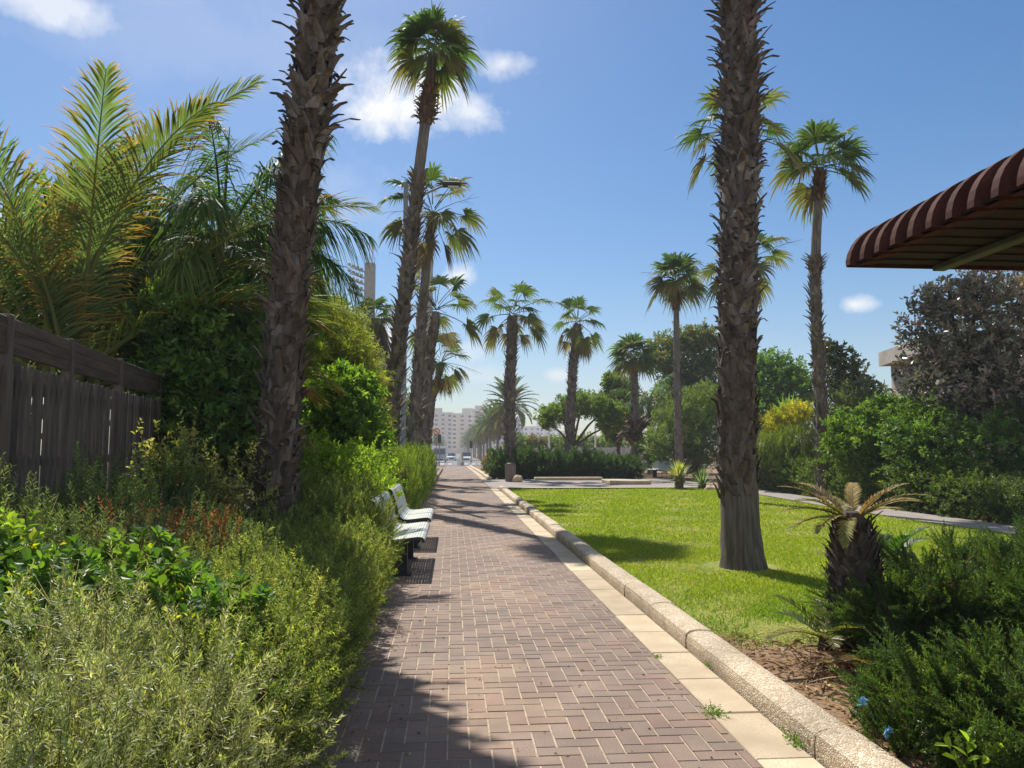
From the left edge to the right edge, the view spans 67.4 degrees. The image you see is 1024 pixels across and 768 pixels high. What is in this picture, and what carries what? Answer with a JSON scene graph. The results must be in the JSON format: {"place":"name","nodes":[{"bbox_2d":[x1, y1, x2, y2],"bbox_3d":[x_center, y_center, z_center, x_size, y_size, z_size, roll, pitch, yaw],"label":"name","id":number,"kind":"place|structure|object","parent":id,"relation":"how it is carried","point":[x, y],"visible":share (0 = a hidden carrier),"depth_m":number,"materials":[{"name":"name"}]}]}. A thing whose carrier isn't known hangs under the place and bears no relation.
{"place":"outdoors","nodes":[
{"label":"outdoors","id":0,"kind":"place"},
{"bbox_2d":[38,468,439,765],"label":"bed soil","id":1,"kind":"structure","parent":0,"point":[437,469],"depth_m":17.03,"materials":[{"name":"brown soil"}]},
{"bbox_2d":[0,505,58,560],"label":"leafy branch shrub","id":2,"kind":"object","parent":1,"relation":"on","point":[9,526],"visible":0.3,"depth_m":4.31,"materials":[{"name":"green plant"}]},
{"bbox_2d":[0,452,68,555],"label":"sage shrub","id":3,"kind":"object","parent":1,"relation":"on","point":[3,492],"visible":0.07,"depth_m":5.08,"materials":[{"name":"green plant"}]},
{"bbox_2d":[0,313,162,533],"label":"wooden fence","id":4,"kind":"object","parent":1,"relation":"on","point":[71,408],"visible":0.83,"depth_m":6.49,"materials":[{"name":"brown wood"}]},
{"bbox_2d":[0,141,208,368],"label":"cane palm","id":5,"kind":"object","parent":1,"relation":"on","point":[59,183],"visible":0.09,"depth_m":10.53,"materials":[{"name":"green plant"}]},
{"bbox_2d":[0,524,212,722],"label":"round leaf shrub","id":6,"kind":"object","parent":1,"relation":"on","point":[14,569],"visible":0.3,"depth_m":3.85,"materials":[{"name":"green plant"}]},
{"bbox_2d":[0,162,258,393],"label":"shade tree","id":7,"kind":"object","parent":1,"relation":"on","point":[44,177],"visible":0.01,"depth_m":12.60,"materials":[{"name":"green plant"}]},
{"bbox_2d":[0,472,290,601],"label":"shrub","id":8,"kind":"object","parent":1,"relation":"on","point":[52,536],"visible":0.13,"depth_m":5.13,"materials":[{"name":"green plant"}]},
{"bbox_2d":[0,540,305,767],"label":"rosemary bush","id":9,"kind":"object","parent":1,"relation":"on","point":[146,649],"visible":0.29,"depth_m":2.96,"materials":[{"name":"green plant"}]},
{"bbox_2d":[61,495,244,556],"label":"dry shrub","id":10,"kind":"object","parent":1,"relation":"on","point":[225,518],"visible":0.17,"depth_m":5.76,"materials":[{"name":"brown plant"}]},
{"bbox_2d":[38,428,277,547],"bbox_3d":[-3.092,1.149,6.842,1.743,1.557,2.862,0,-5,-4],"label":"sage shrub","id":11,"kind":"object","parent":1,"relation":"on","point":[127,500],"visible":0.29,"depth_m":6.59,"materials":[{"name":"green plant"}]},
{"bbox_2d":[0,614,345,767],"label":"rosemary bush","id":12,"kind":"object","parent":1,"relation":"on","point":[91,754],"visible":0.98,"depth_m":2.38,"materials":[{"name":"green plant"}]},
{"bbox_2d":[0,58,383,517],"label":"cane palm","id":13,"kind":"object","parent":1,"relation":"on","point":[72,313],"visible":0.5,"depth_m":9.71,"materials":[{"name":"green plant"}]},
{"bbox_2d":[103,544,295,713],"bbox_3d":[-1.486,1.221,3.643,1.000,0.892,0.807,0,-5,-4],"label":"round leaf shrub","id":14,"kind":"object","parent":1,"relation":"on","point":[154,578],"visible":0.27,"depth_m":3.55,"materials":[{"name":"green plant"}]},
{"bbox_2d":[111,397,292,528],"bbox_3d":[-3.215,1.042,8.030,1.436,1.799,1.606,-2,-5,26],"label":"straggly shrub","id":15,"kind":"object","parent":1,"relation":"on","point":[240,496],"visible":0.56,"depth_m":7.97,"materials":[{"name":"green plant"}]},
{"bbox_2d":[105,270,309,502],"bbox_3d":[-4.208,0.243,10.616,2.481,3.718,2.785,4,-6,-38],"label":"shade tree","id":16,"kind":"object","parent":1,"relation":"on","point":[219,349],"visible":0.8,"depth_m":9.93,"materials":[{"name":"green plant"}]},
{"bbox_2d":[62,107,376,492],"bbox_3d":[-4.660,-0.924,12.289,4.703,6.602,4.712,4,-7,-41],"label":"queen palm","id":17,"kind":"object","parent":1,"relation":"on","point":[209,204],"visible":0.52,"depth_m":11.63,"materials":[{"name":"green plant"}]},
{"bbox_2d":[66,557,374,767],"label":"hedge shrub","id":18,"kind":"object","parent":1,"relation":"on","point":[326,669],"visible":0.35,"depth_m":3.35,"materials":[{"name":"green plant"}]},
{"bbox_2d":[177,475,346,561],"bbox_3d":[-2.819,1.471,8.177,2.195,0.995,2.330,0,-5,-4],"label":"shrub","id":19,"kind":"object","parent":1,"relation":"on","point":[304,512],"visible":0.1,"depth_m":8.05,"materials":[{"name":"green plant"}]},
{"bbox_2d":[182,525,394,686],"bbox_3d":[-1.657,1.452,5.285,1.624,0.929,2.582,0,-5,-4],"label":"hedge shrub","id":20,"kind":"object","parent":1,"relation":"on","point":[312,563],"visible":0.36,"depth_m":5.17,"materials":[{"name":"green plant"}]},
{"bbox_2d":[239,198,343,330],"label":"queen palm","id":21,"kind":"object","parent":1,"relation":"on","point":[320,289],"visible":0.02,"depth_m":15.30,"materials":[{"name":"green plant"}]},
{"bbox_2d":[242,0,360,543],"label":"fan palm","id":22,"kind":"object","parent":1,"relation":"on","point":[307,129],"visible":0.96,"depth_m":8.83,"materials":[{"name":"brown plant"}]},
{"bbox_2d":[215,487,408,609],"bbox_3d":[-1.885,1.546,7.308,1.759,1.093,2.944,0,-5,-4],"label":"hedge shrub","id":23,"kind":"object","parent":1,"relation":"on","point":[357,523],"visible":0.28,"depth_m":7.09,"materials":[{"name":"green plant"}]},
{"bbox_2d":[253,456,381,554],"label":"hedge shrub","id":24,"kind":"object","parent":1,"relation":"on","point":[328,487],"visible":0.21,"depth_m":9.33,"materials":[{"name":"green plant"}]},
{"bbox_2d":[250,425,409,521],"bbox_3d":[-2.916,1.577,12.869,2.399,1.762,4.910,0,-5,-4],"label":"broadleaf hedge","id":25,"kind":"object","parent":1,"relation":"on","point":[358,458],"visible":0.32,"depth_m":11.73,"materials":[{"name":"green plant"}]},
{"bbox_2d":[299,356,397,458],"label":"citrus tree","id":26,"kind":"object","parent":1,"relation":"on","point":[356,410],"visible":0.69,"depth_m":14.76,"materials":[{"name":"green plant"}]},
{"bbox_2d":[303,282,403,475],"bbox_3d":[-4.286,0.084,18.699,3.483,5.474,3.189,4,-6,-36],"label":"feathery tree","id":27,"kind":"object","parent":1,"relation":"on","point":[355,349],"visible":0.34,"depth_m":18.30,"materials":[{"name":"green plant"}]},
{"bbox_2d":[354,296,393,363],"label":"fan palm","id":28,"kind":"object","parent":1,"relation":"on","point":[379,323],"visible":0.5,"depth_m":35.62,"materials":[{"name":"green plant"}]},
{"bbox_2d":[369,349,423,442],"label":"olive tree","id":29,"kind":"object","parent":1,"relation":"on","point":[407,408],"visible":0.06,"depth_m":26.78,"materials":[{"name":"green plant"}]},
{"bbox_2d":[379,438,436,518],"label":"clipped hedge","id":30,"kind":"object","parent":1,"relation":"on","point":[417,473],"visible":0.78,"depth_m":16.33,"materials":[{"name":"green plant"}]},
{"bbox_2d":[400,181,460,448],"bbox_3d":[-2.571,-1.496,24.091,1.870,9.969,0.280,0,-5,-4],"label":"street lamp","id":31,"kind":"object","parent":1,"relation":"on","point":[452,184],"visible":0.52,"depth_m":24.30,"materials":[{"name":"grey metal"}]},
{"bbox_2d":[377,161,487,451],"bbox_3d":[-2.917,-2.075,26.564,4.157,11.256,3.806,4,-7,-41],"label":"fan palm","id":32,"kind":"object","parent":1,"relation":"on","point":[458,238],"visible":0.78,"depth_m":26.43,"materials":[{"name":"green plant"}]},
{"bbox_2d":[377,0,488,476],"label":"fan palm","id":33,"kind":"object","parent":1,"relation":"on","point":[448,60],"visible":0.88,"depth_m":20.75,"materials":[{"name":"green plant"}]},
{"bbox_2d":[389,274,483,445],"bbox_3d":[-3.382,-0.463,34.012,4.224,9.350,4.385,2,-5,-25],"label":"fan palm","id":34,"kind":"object","parent":1,"relation":"on","point":[436,321],"visible":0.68,"depth_m":33.91,"materials":[{"name":"green plant"}]},
{"bbox_2d":[408,333,476,445],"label":"fan palm","id":35,"kind":"object","parent":1,"relation":"on","point":[447,383],"visible":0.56,"depth_m":40.67,"materials":[{"name":"green plant"}]},
{"bbox_2d":[0,0,1023,450],"label":"sky","id":36,"kind":"structure","parent":0,"point":[566,135],"materials":[{"name":"blue"}]},
{"bbox_2d":[40,451,1010,767],"bbox_3d":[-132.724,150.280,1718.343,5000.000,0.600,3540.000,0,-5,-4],"label":"ground","id":37,"kind":"structure","parent":0,"point":[910,761],"depth_m":5.01,"materials":[{"name":"orange soil"}]},
{"bbox_2d":[347,243,375,329],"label":"building","id":38,"kind":"structure","parent":37,"relation":"on","point":[369,278],"depth_m":159.65,"materials":[{"name":"concrete"}]},
{"bbox_2d":[433,408,452,453],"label":"apartment building","id":39,"kind":"structure","parent":37,"relation":"on","point":[443,422],"depth_m":477.61,"materials":[{"name":"white concrete"}]},
{"bbox_2d":[453,408,473,453],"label":"apartment building","id":40,"kind":"structure","parent":37,"relation":"on","point":[462,421],"depth_m":498.29,"materials":[{"name":"white concrete"}]},
{"bbox_2d":[471,404,500,453],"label":"date palm","id":41,"kind":"object","parent":37,"relation":"on","point":[490,438],"visible":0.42,"depth_m":119.41,"materials":[{"name":"green plant"}]},
{"bbox_2d":[475,398,519,451],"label":"date palm","id":42,"kind":"object","parent":37,"relation":"on","point":[498,435],"visible":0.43,"depth_m":102.69,"materials":[{"name":"green plant"}]},
{"bbox_2d":[482,442,530,478],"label":"juniper","id":43,"kind":"object","parent":37,"relation":"on","point":[495,468],"visible":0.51,"depth_m":38.35,"materials":[{"name":"green plant"}]},
{"bbox_2d":[478,376,538,430],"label":"date palm","id":44,"kind":"object","parent":37,"relation":"on","point":[500,412],"visible":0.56,"depth_m":79.97,"materials":[{"name":"green plant"}]},
{"bbox_2d":[473,280,554,476],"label":"fan palm","id":45,"kind":"object","parent":37,"relation":"on","point":[511,338],"visible":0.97,"depth_m":38.55,"materials":[{"name":"green plant"}]},
{"bbox_2d":[513,442,555,478],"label":"juniper","id":46,"kind":"object","parent":37,"relation":"on","point":[530,454],"visible":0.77,"depth_m":38.37,"materials":[{"name":"green plant"}]},
{"bbox_2d":[531,440,571,476],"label":"juniper","id":47,"kind":"object","parent":37,"relation":"on","point":[550,470],"visible":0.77,"depth_m":38.38,"materials":[{"name":"green plant"}]},
{"bbox_2d":[552,295,606,453],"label":"fan palm","id":48,"kind":"object","parent":37,"relation":"on","point":[580,344],"visible":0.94,"depth_m":40.89,"materials":[{"name":"green plant"}]},
{"bbox_2d":[556,444,603,476],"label":"juniper","id":49,"kind":"object","parent":37,"relation":"on","point":[575,459],"visible":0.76,"depth_m":38.65,"materials":[{"name":"green plant"}]},
{"bbox_2d":[532,388,629,445],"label":"flat topped tree","id":50,"kind":"object","parent":37,"relation":"on","point":[595,404],"visible":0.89,"depth_m":47.85,"materials":[{"name":"green plant"}]},
{"bbox_2d":[535,425,647,467],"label":"sheet fence","id":51,"kind":"object","parent":37,"relation":"on","point":[623,450],"visible":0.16,"depth_m":62.55,"materials":[{"name":"metal"}]},
{"bbox_2d":[582,447,620,478],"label":"juniper","id":52,"kind":"object","parent":37,"relation":"on","point":[596,466],"visible":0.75,"depth_m":38.59,"materials":[{"name":"green plant"}]},
{"bbox_2d":[594,369,641,456],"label":"round tree","id":53,"kind":"object","parent":37,"relation":"on","point":[608,384],"visible":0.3,"depth_m":52.30,"materials":[{"name":"green plant"}]},
{"bbox_2d":[600,452,649,478],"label":"juniper","id":54,"kind":"object","parent":37,"relation":"on","point":[630,466],"visible":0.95,"depth_m":38.76,"materials":[{"name":"green plant"}]},
{"bbox_2d":[601,479,650,484],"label":"platform","id":55,"kind":"structure","parent":37,"relation":"on","point":[624,481],"depth_m":31.78,"materials":[{"name":"beige concrete"}]},
{"bbox_2d":[606,332,662,472],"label":"fan palm","id":56,"kind":"object","parent":37,"relation":"on","point":[640,363],"visible":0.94,"depth_m":43.46,"materials":[{"name":"green plant"}]},
{"bbox_2d":[466,466,824,767],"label":"slab strip","id":57,"kind":"object","parent":37,"relation":"on","point":[753,732],"visible":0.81,"depth_m":4.89,"materials":[{"name":"beige concrete"}]},
{"bbox_2d":[309,504,981,767],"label":"leaf litter","id":58,"kind":"object","parent":37,"relation":"on","point":[748,654],"visible":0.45,"depth_m":4.95,"materials":[{"name":"brown plant"}]},
{"bbox_2d":[610,373,686,474],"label":"round tree","id":59,"kind":"object","parent":37,"relation":"on","point":[645,402],"visible":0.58,"depth_m":46.51,"materials":[{"name":"green plant"}]},
{"bbox_2d":[633,429,713,474],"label":"broadleaf bush","id":60,"kind":"object","parent":37,"relation":"on","point":[651,460],"visible":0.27,"depth_m":41.80,"materials":[{"name":"green plant"}]},
{"bbox_2d":[639,317,719,470],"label":"round tree","id":61,"kind":"object","parent":37,"relation":"on","point":[702,364],"visible":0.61,"depth_m":50.44,"materials":[{"name":"green plant"}]},
{"bbox_2d":[469,465,908,767],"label":"kerb","id":62,"kind":"structure","parent":37,"relation":"on","point":[830,741],"depth_m":4.57,"materials":[{"name":"beige concrete"}]},
{"bbox_2d":[638,377,759,479],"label":"round tree","id":63,"kind":"object","parent":37,"relation":"on","point":[697,442],"visible":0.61,"depth_m":37.85,"materials":[{"name":"green plant"}]},
{"bbox_2d":[695,233,802,314],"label":"fan palm","id":64,"kind":"object","parent":37,"relation":"on","point":[767,246],"visible":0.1,"depth_m":30.70,"materials":[{"name":"green plant"}]},
{"bbox_2d":[716,345,828,444],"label":"round tree","id":65,"kind":"object","parent":37,"relation":"on","point":[779,374],"visible":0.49,"depth_m":39.87,"materials":[{"name":"green plant"}]},
{"bbox_2d":[758,449,799,490],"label":"hedge shrub","id":66,"kind":"object","parent":37,"relation":"on","point":[764,477],"visible":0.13,"depth_m":27.45,"materials":[{"name":"green plant"}]},
{"bbox_2d":[756,419,814,477],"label":"green bush","id":67,"kind":"object","parent":37,"relation":"on","point":[788,446],"visible":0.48,"depth_m":26.24,"materials":[{"name":"green plant"}]},
{"bbox_2d":[758,397,814,449],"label":"yellow bush","id":68,"kind":"object","parent":37,"relation":"on","point":[792,413],"visible":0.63,"depth_m":29.63,"materials":[{"name":"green plant"}]},
{"bbox_2d":[769,448,814,495],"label":"hedge shrub","id":69,"kind":"object","parent":37,"relation":"on","point":[787,477],"visible":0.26,"depth_m":25.46,"materials":[{"name":"green plant"}]},
{"bbox_2d":[767,118,876,498],"bbox_3d":[9.444,-2.327,22.998,3.083,11.438,3.186,-5,-7,43],"label":"fan palm","id":70,"kind":"object","parent":37,"relation":"on","point":[813,198],"visible":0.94,"depth_m":23.05,"materials":[{"name":"green plant"}]},
{"bbox_2d":[793,456,877,496],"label":"hedge shrub","id":71,"kind":"object","parent":37,"relation":"on","point":[808,475],"visible":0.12,"depth_m":23.58,"materials":[{"name":"green plant"}]},
{"bbox_2d":[765,633,919,683],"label":"dead leaves","id":72,"kind":"object","parent":37,"relation":"on","point":[821,654],"visible":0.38,"depth_m":4.98,"materials":[{"name":"brown plant"}]},
{"bbox_2d":[808,334,884,399],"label":"magnolia tree","id":73,"kind":"object","parent":37,"relation":"on","point":[835,361],"visible":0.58,"depth_m":26.77,"materials":[{"name":"green plant"}]},
{"bbox_2d":[800,374,895,448],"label":"olive tree","id":74,"kind":"object","parent":37,"relation":"on","point":[840,398],"visible":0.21,"depth_m":25.85,"materials":[{"name":"green plant"}]},
{"bbox_2d":[815,634,920,668],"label":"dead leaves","id":75,"kind":"object","parent":37,"relation":"on","point":[844,658],"visible":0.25,"depth_m":4.88,"materials":[{"name":"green plant"}]},
{"bbox_2d":[819,459,918,504],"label":"hedge shrub","id":76,"kind":"object","parent":37,"relation":"on","point":[837,480],"visible":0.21,"depth_m":21.39,"materials":[{"name":"green plant"}]},
{"bbox_2d":[812,389,953,497],"bbox_3d":[10.044,1.726,20.656,3.756,3.372,3.232,0,-5,-4],"label":"broadleaf bush","id":77,"kind":"object","parent":37,"relation":"on","point":[848,438],"visible":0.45,"depth_m":20.36,"materials":[{"name":"green plant"}]},
{"bbox_2d":[849,450,948,509],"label":"hedge shrub","id":78,"kind":"object","parent":37,"relation":"on","point":[881,485],"visible":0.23,"depth_m":19.52,"materials":[{"name":"green plant"}]},
{"bbox_2d":[802,515,1023,674],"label":"juniper","id":79,"kind":"object","parent":37,"relation":"on","point":[926,605],"visible":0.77,"depth_m":4.85,"materials":[{"name":"green plant"}]},
{"bbox_2d":[823,601,1023,767],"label":"juniper","id":80,"kind":"object","parent":37,"relation":"on","point":[914,702],"visible":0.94,"depth_m":3.52,"materials":[{"name":"green plant"}]},
{"bbox_2d":[864,389,1023,490],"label":"bush","id":81,"kind":"object","parent":37,"relation":"on","point":[957,441],"visible":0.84,"depth_m":18.02,"materials":[{"name":"green plant"}]},
{"bbox_2d":[878,313,1023,457],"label":"concrete house","id":82,"kind":"structure","parent":37,"relation":"on","point":[887,357],"depth_m":32.89,"materials":[{"name":"grey paint"}]},
{"bbox_2d":[883,458,1021,516],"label":"hedge shrub","id":83,"kind":"object","parent":37,"relation":"on","point":[911,479],"visible":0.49,"depth_m":17.35,"materials":[{"name":"green plant"}]},
{"bbox_2d":[888,270,1023,458],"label":"magnolia tree","id":84,"kind":"object","parent":37,"relation":"on","point":[977,353],"visible":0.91,"depth_m":19.02,"materials":[{"name":"grey plant"}]},
{"bbox_2d":[906,513,1023,577],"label":"juniper","id":85,"kind":"object","parent":37,"relation":"on","point":[964,554],"visible":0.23,"depth_m":9.16,"materials":[{"name":"green plant"}]},
{"bbox_2d":[934,726,1007,767],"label":"seedling","id":86,"kind":"object","parent":37,"relation":"on","point":[971,746],"visible":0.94,"depth_m":3.03,"materials":[{"name":"green plant"}]},
{"bbox_2d":[923,465,1023,523],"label":"hedge shrub","id":87,"kind":"object","parent":37,"relation":"on","point":[982,514],"visible":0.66,"depth_m":15.96,"materials":[{"name":"green plant"}]},
{"bbox_2d":[982,476,1023,524],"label":"hedge shrub","id":88,"kind":"object","parent":37,"relation":"on","point":[1009,495],"visible":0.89,"depth_m":14.59,"materials":[{"name":"green plant"}]},
{"bbox_2d":[291,466,761,767],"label":"path","id":89,"kind":"structure","parent":0,"point":[478,754],"depth_m":4.87,"materials":[{"name":"brick"}]},
{"bbox_2d":[372,491,429,575],"bbox_3d":[-1.357,1.813,9.514,0.626,0.866,1.920,0,-5,-4],"label":"bench","id":90,"kind":"object","parent":89,"relation":"on","point":[411,531],"visible":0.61,"depth_m":9.02,"materials":[{"name":"metal"}]},
{"bbox_2d":[388,484,433,547],"bbox_3d":[-1.549,2.028,11.997,0.626,0.866,1.920,0,-5,-4],"label":"bench","id":91,"kind":"object","parent":89,"relation":"on","point":[418,515],"visible":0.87,"depth_m":11.60,"materials":[{"name":"metal"}]},
{"bbox_2d":[482,479,697,487],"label":"plaza","id":92,"kind":"structure","parent":0,"point":[494,483],"depth_m":32.77,"materials":[{"name":"concrete"}]},
{"bbox_2d":[534,477,602,479],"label":"platform","id":93,"kind":"structure","parent":92,"relation":"on","point":[568,478],"depth_m":36.27,"materials":[{"name":"beige concrete"}]},
{"bbox_2d":[640,251,711,482],"bbox_3d":[7.349,-0.822,33.895,3.045,10.320,3.243,-3,-6,27],"label":"fan palm","id":94,"kind":"object","parent":92,"relation":"on","point":[672,290],"visible":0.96,"depth_m":33.77,"materials":[{"name":"green plant"}]},
{"bbox_2d":[509,488,1014,649],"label":"lawn","id":95,"kind":"structure","parent":0,"point":[766,628],"depth_m":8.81,"materials":[{"name":"green plant"}]},
{"bbox_2d":[661,459,699,488],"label":"yucca","id":96,"kind":"object","parent":95,"relation":"on","point":[678,471],"visible":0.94,"depth_m":27.44,"materials":[{"name":"green plant"}]},
{"bbox_2d":[687,466,713,488],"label":"yucca","id":97,"kind":"object","parent":95,"relation":"on","point":[702,481],"visible":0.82,"depth_m":27.70,"materials":[{"name":"green plant"}]},
{"bbox_2d":[667,81,803,210],"bbox_3d":[6.263,-2.653,21.455,3.682,11.833,3.371,-3,-6,33],"label":"fan palm","id":98,"kind":"object","parent":95,"relation":"on","point":[772,130],"visible":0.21,"depth_m":21.93,"materials":[{"name":"green plant"}]},
{"bbox_2d":[703,0,779,570],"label":"fan palm","id":99,"kind":"object","parent":95,"relation":"on","point":[738,150],"visible":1,"depth_m":9.27,"materials":[{"name":"brown plant"}]},
{"bbox_2d":[777,482,930,663],"bbox_3d":[2.398,1.362,5.419,1.097,1.327,0.851,0,-5,-4],"label":"cycad","id":100,"kind":"object","parent":95,"relation":"on","point":[853,544],"visible":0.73,"depth_m":5.27,"materials":[{"name":"brown plant"}]},
{"bbox_2d":[764,594,881,651],"bbox_3d":[2.123,1.637,5.220,0.728,0.350,0.847,-2,-5,24],"label":"cycad pup","id":101,"kind":"object","parent":100,"relation":"attached to","point":[823,637],"visible":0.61,"depth_m":5.24,"materials":[{"name":"green plant"}]},
{"bbox_2d":[877,525,930,574],"bbox_3d":[2.842,1.237,5.755,0.596,0.366,0.450,3,-6,-31],"label":"cycad pup","id":102,"kind":"object","parent":100,"relation":"attached to","point":[902,539],"visible":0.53,"depth_m":5.71,"materials":[{"name":"green plant"}]},
{"bbox_2d":[686,484,1019,533],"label":"side path","id":103,"kind":"structure","parent":0,"point":[940,520],"depth_m":16.21,"materials":[{"name":"concrete"}]},
{"bbox_2d":[846,148,1023,270],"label":"awning","id":104,"kind":"object","parent":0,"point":[975,221],"visible":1,"depth_m":5.49,"materials":[{"name":"brown fabric"}]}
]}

